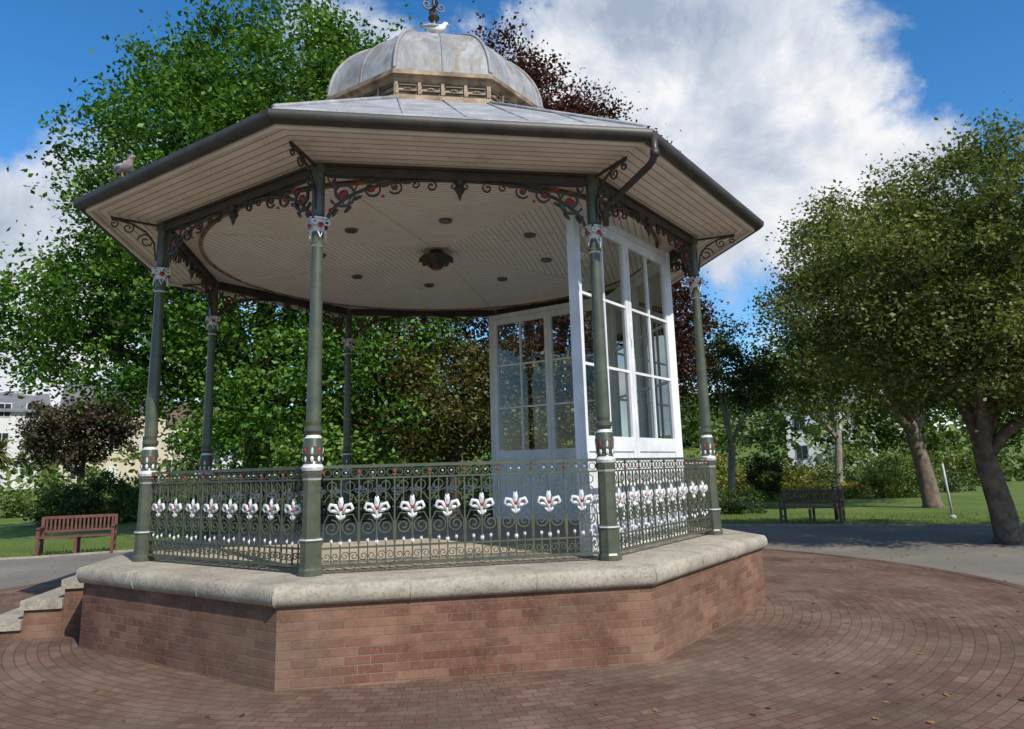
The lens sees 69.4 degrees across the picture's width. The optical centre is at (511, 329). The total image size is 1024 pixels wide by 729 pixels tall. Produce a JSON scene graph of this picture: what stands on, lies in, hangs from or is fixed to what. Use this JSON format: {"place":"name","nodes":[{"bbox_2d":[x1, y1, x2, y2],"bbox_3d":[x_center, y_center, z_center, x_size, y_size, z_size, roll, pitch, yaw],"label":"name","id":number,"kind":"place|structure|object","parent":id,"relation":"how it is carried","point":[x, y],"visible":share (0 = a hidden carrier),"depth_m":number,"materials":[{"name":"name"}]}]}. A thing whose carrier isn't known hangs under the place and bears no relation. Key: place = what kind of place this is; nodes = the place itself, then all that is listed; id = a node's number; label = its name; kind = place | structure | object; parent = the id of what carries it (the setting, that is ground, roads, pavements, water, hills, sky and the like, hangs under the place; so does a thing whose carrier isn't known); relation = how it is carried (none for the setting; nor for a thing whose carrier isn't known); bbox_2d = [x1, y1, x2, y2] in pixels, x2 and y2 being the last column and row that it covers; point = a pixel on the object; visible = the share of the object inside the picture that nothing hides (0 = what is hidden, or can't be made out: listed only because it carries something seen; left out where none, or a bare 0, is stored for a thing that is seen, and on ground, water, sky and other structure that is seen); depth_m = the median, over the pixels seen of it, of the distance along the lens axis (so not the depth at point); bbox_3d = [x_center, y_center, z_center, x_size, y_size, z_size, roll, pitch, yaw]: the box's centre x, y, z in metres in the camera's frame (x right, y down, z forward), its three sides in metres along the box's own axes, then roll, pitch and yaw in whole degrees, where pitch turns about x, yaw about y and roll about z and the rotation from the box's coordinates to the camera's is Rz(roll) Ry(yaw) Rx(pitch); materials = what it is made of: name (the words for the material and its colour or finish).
{"place":"outdoors","nodes":[
{"label":"outdoors","id":0,"kind":"place"},
{"bbox_2d":[0,550,1023,728],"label":"brick paving","id":1,"kind":"structure","parent":0,"point":[970,660],"depth_m":6.31,"materials":[{"name":"brown brick"}]},
{"bbox_2d":[0,548,1023,590],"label":"paving edge","id":2,"kind":"object","parent":1,"relation":"on","point":[993,580],"visible":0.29,"depth_m":12.63,"materials":[{"name":"stone"}]},
{"bbox_2d":[11,522,1023,723],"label":"fallen leaves","id":3,"kind":"object","parent":1,"relation":"on","point":[655,709],"visible":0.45,"depth_m":6.89,"materials":[{"name":"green plant"}]},
{"bbox_2d":[0,526,1023,590],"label":"path","id":4,"kind":"structure","parent":0,"point":[933,546],"depth_m":15.63,"materials":[{"name":"grey asphalt"}]},
{"bbox_2d":[758,92,1023,544],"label":"cherry tree","id":5,"kind":"object","parent":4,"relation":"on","point":[947,248],"visible":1,"depth_m":15.16,"materials":[{"name":"green plant"}]},
{"bbox_2d":[0,411,1023,557],"bbox_3d":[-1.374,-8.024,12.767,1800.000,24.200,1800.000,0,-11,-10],"label":"ground","id":6,"kind":"structure","parent":0,"point":[16,530],"depth_m":27.37,"materials":[{"name":"green plant"}]},
{"bbox_2d":[0,436,21,472],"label":"cordyline palm","id":7,"kind":"object","parent":6,"relation":"on","point":[2,446],"visible":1,"depth_m":30.33,"materials":[{"name":"green plant"}]},
{"bbox_2d":[0,412,39,489],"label":"walls","id":8,"kind":"structure","parent":6,"relation":"on","point":[4,424],"depth_m":71.04,"materials":[{"name":"white paint"}]},
{"bbox_2d":[0,403,39,485],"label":"windows and door","id":9,"kind":"structure","parent":8,"relation":"attached to","point":[7,415],"depth_m":71.00,"materials":[{"name":"white"}]},
{"bbox_2d":[0,383,50,411],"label":"roof","id":10,"kind":"structure","parent":8,"relation":"on","point":[15,401],"depth_m":73.31,"materials":[{"name":"grey"}]},
{"bbox_2d":[5,391,146,494],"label":"plum tree","id":11,"kind":"object","parent":6,"relation":"on","point":[42,436],"visible":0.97,"depth_m":44.69,"materials":[{"name":"brown plant"}]},
{"bbox_2d":[34,514,117,555],"bbox_3d":[-10.995,5.199,18.724,1.720,0.930,0.630,3,-11,-21],"label":"park bench","id":12,"kind":"object","parent":6,"relation":"on","point":[77,540],"visible":0.95,"depth_m":18.87,"materials":[{"name":"brown wood"}]},
{"bbox_2d":[23,467,170,526],"bbox_3d":[-17.868,7.176,31.944,6.036,2.527,3.832,0,-11,-10],"label":"laurel shrub","id":13,"kind":"object","parent":6,"relation":"on","point":[74,501],"visible":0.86,"depth_m":31.38,"materials":[{"name":"green plant"}]},
{"bbox_2d":[59,413,165,485],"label":"walls","id":14,"kind":"structure","parent":6,"relation":"on","point":[122,468],"depth_m":73.20,"materials":[{"name":"beige paint"}]},
{"bbox_2d":[69,437,143,481],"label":"windows and door","id":15,"kind":"structure","parent":14,"relation":"attached to","point":[73,477],"depth_m":72.35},
{"bbox_2d":[59,384,169,412],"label":"roof","id":16,"kind":"structure","parent":14,"relation":"on","point":[77,395],"depth_m":74.44,"materials":[{"name":"grey"}]},
{"bbox_2d":[0,470,237,518],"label":"shrub border","id":17,"kind":"object","parent":6,"relation":"on","point":[15,507],"visible":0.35,"depth_m":40.23,"materials":[{"name":"green plant"}]},
{"bbox_2d":[163,424,213,480],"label":"walls","id":18,"kind":"structure","parent":6,"relation":"on","point":[166,431],"depth_m":77.11,"materials":[{"name":"beige paint"}]},
{"bbox_2d":[165,432,177,470],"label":"windows and door","id":19,"kind":"structure","parent":18,"relation":"attached to","point":[170,461],"depth_m":76.74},
{"bbox_2d":[166,402,216,424],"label":"roof","id":20,"kind":"structure","parent":18,"relation":"on","point":[174,412],"depth_m":78.83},
{"bbox_2d":[198,446,242,480],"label":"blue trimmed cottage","id":21,"kind":"structure","parent":6,"relation":"on","point":[222,459],"depth_m":75.11,"materials":[{"name":"paint"}]},
{"bbox_2d":[0,0,531,532],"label":"maple tree","id":22,"kind":"object","parent":6,"relation":"on","point":[260,390],"visible":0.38,"depth_m":22.86,"materials":[{"name":"green plant"}]},
{"bbox_2d":[0,0,767,691],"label":"bandstand","id":23,"kind":"structure","parent":6,"relation":"on","point":[408,174],"depth_m":8.20,"materials":[{"name":"brick"}]},
{"bbox_2d":[113,154,135,176],"bbox_3d":[-4.378,-1.814,8.352,0.440,0.244,0.157,-8,-13,32],"label":"pigeon","id":24,"kind":"object","parent":23,"relation":"on","point":[126,167],"visible":0.9,"depth_m":8.29,"materials":[{"name":"grey"}]},
{"bbox_2d":[420,22,450,32],"bbox_3d":[-1.248,-4.896,12.059,0.520,0.288,0.185,2,-11,-18],"label":"seagull","id":25,"kind":"object","parent":23,"relation":"attached to","point":[434,28],"visible":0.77,"depth_m":12.01,"materials":[{"name":"white"}]},
{"bbox_2d":[196,452,685,524],"bbox_3d":[-2.398,6.021,29.911,19.919,3.201,5.180,0,-11,-10],"label":"boundary hedge","id":26,"kind":"object","parent":6,"relation":"on","point":[373,496],"visible":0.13,"depth_m":28.97,"materials":[{"name":"green plant"}]},
{"bbox_2d":[321,317,596,518],"bbox_3d":[-1.453,3.065,24.788,10.217,7.073,6.518,0,-11,-10],"label":"turning maple","id":27,"kind":"object","parent":6,"relation":"on","point":[451,413],"visible":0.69,"depth_m":23.71,"materials":[{"name":"green plant"}]},
{"bbox_2d":[6,378,1002,460],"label":"distant woodland","id":28,"kind":"object","parent":6,"relation":"on","point":[735,419],"visible":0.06,"depth_m":126.95,"materials":[{"name":"green plant"}]},
{"bbox_2d":[0,327,1023,508],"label":"distant trees","id":29,"kind":"object","parent":6,"relation":"on","point":[889,432],"visible":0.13,"depth_m":58.65,"materials":[{"name":"green plant"}]},
{"bbox_2d":[0,523,1023,559],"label":"lawn edging","id":30,"kind":"object","parent":6,"relation":"on","point":[85,553],"visible":0.16,"depth_m":19.65,"materials":[{"name":"stone"}]},
{"bbox_2d":[352,1,733,465],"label":"copper beech","id":31,"kind":"object","parent":6,"relation":"on","point":[682,320],"visible":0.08,"depth_m":28.16,"materials":[{"name":"brown plant"}]},
{"bbox_2d":[686,484,767,514],"bbox_3d":[7.161,6.069,26.692,4.184,1.274,2.458,0,-11,-10],"label":"box hedge","id":32,"kind":"object","parent":6,"relation":"on","point":[724,499],"visible":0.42,"depth_m":26.43,"materials":[{"name":"green plant"}]},
{"bbox_2d":[677,309,798,507],"bbox_3d":[9.055,3.199,30.781,5.108,8.441,5.454,-10,-14,38],"label":"hawthorn tree","id":33,"kind":"object","parent":6,"relation":"on","point":[726,349],"visible":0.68,"depth_m":30.51,"materials":[{"name":"green plant"}]},
{"bbox_2d":[683,448,834,495],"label":"golden shrub border","id":34,"kind":"object","parent":6,"relation":"on","point":[722,478],"visible":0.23,"depth_m":40.05,"materials":[{"name":"green plant"}]},
{"bbox_2d":[739,452,786,500],"bbox_3d":[10.784,6.262,31.697,2.041,2.177,2.015,-4,-11,11],"label":"topiary ball","id":35,"kind":"object","parent":6,"relation":"on","point":[774,467],"visible":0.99,"depth_m":31.43,"materials":[{"name":"green plant"}]},
{"bbox_2d":[725,330,888,484],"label":"hawthorn tree","id":36,"kind":"object","parent":6,"relation":"on","point":[837,435],"visible":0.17,"depth_m":40.41,"materials":[{"name":"green plant"}]},
{"bbox_2d":[743,484,870,501],"bbox_3d":[13.777,7.664,34.618,5.622,0.740,2.145,0,-11,-10],"label":"flower bed","id":37,"kind":"object","parent":6,"relation":"on","point":[849,494],"visible":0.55,"depth_m":34.22,"materials":[{"name":"green plant"}]},
{"bbox_2d":[750,481,871,491],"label":"yellow flowers","id":38,"kind":"object","parent":37,"relation":"on","point":[816,483],"visible":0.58,"depth_m":34.14,"materials":[{"name":"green plant"}]},
{"bbox_2d":[778,489,845,523],"bbox_3d":[8.768,5.192,21.686,1.720,0.930,0.630,-8,-13,32],"label":"park bench","id":39,"kind":"object","parent":6,"relation":"on","point":[840,507],"visible":1,"depth_m":21.83,"materials":[{"name":"brown wood"}]},
{"bbox_2d":[779,385,877,470],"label":"white villa","id":40,"kind":"object","parent":6,"relation":"on","point":[793,453],"visible":0.2,"depth_m":72.50,"materials":[{"name":"white paint"}]},
{"bbox_2d":[793,416,864,466],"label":"windows and door","id":41,"kind":"structure","parent":40,"relation":"in","point":[804,455],"depth_m":72.59,"materials":[{"name":"white"}]},
{"bbox_2d":[831,483,838,519],"bbox_3d":[9.925,5.288,22.716,0.180,1.100,0.171,0,-11,-10],"label":"bollard","id":42,"kind":"object","parent":6,"relation":"on","point":[834,486],"visible":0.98,"depth_m":22.66,"materials":[{"name":"metal"}]},
{"bbox_2d":[742,440,1010,488],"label":"shrub border","id":43,"kind":"object","parent":6,"relation":"on","point":[966,458],"visible":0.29,"depth_m":44.60,"materials":[{"name":"green plant"}]},
{"bbox_2d":[734,179,1023,507],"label":"cherry tree","id":44,"kind":"object","parent":6,"relation":"on","point":[929,490],"visible":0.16,"depth_m":26.97,"materials":[{"name":"green plant"}]},
{"bbox_2d":[804,465,980,496],"bbox_3d":[19.488,7.634,37.674,10.730,1.612,3.749,0,-11,-10],"label":"shrub border","id":45,"kind":"object","parent":6,"relation":"on","point":[952,487],"visible":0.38,"depth_m":37.38,"materials":[{"name":"green plant"}]},
{"bbox_2d":[851,442,943,498],"bbox_3d":[17.832,6.551,34.305,3.793,2.584,3.221,0,-11,-10],"label":"round bush","id":46,"kind":"object","parent":6,"relation":"on","point":[897,476],"visible":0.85,"depth_m":33.94,"materials":[{"name":"green plant"}]},
{"bbox_2d":[941,463,955,517],"bbox_3d":[13.046,4.830,22.113,0.242,1.605,0.171,0,-11,-10],"label":"marker post","id":47,"kind":"object","parent":6,"relation":"on","point":[952,515],"visible":0.93,"depth_m":22.08,"materials":[{"name":"metal"}]},
{"bbox_2d":[0,0,1023,432],"label":"sky","id":48,"kind":"structure","parent":0,"point":[774,101],"materials":[{"name":"blue"}]}
]}

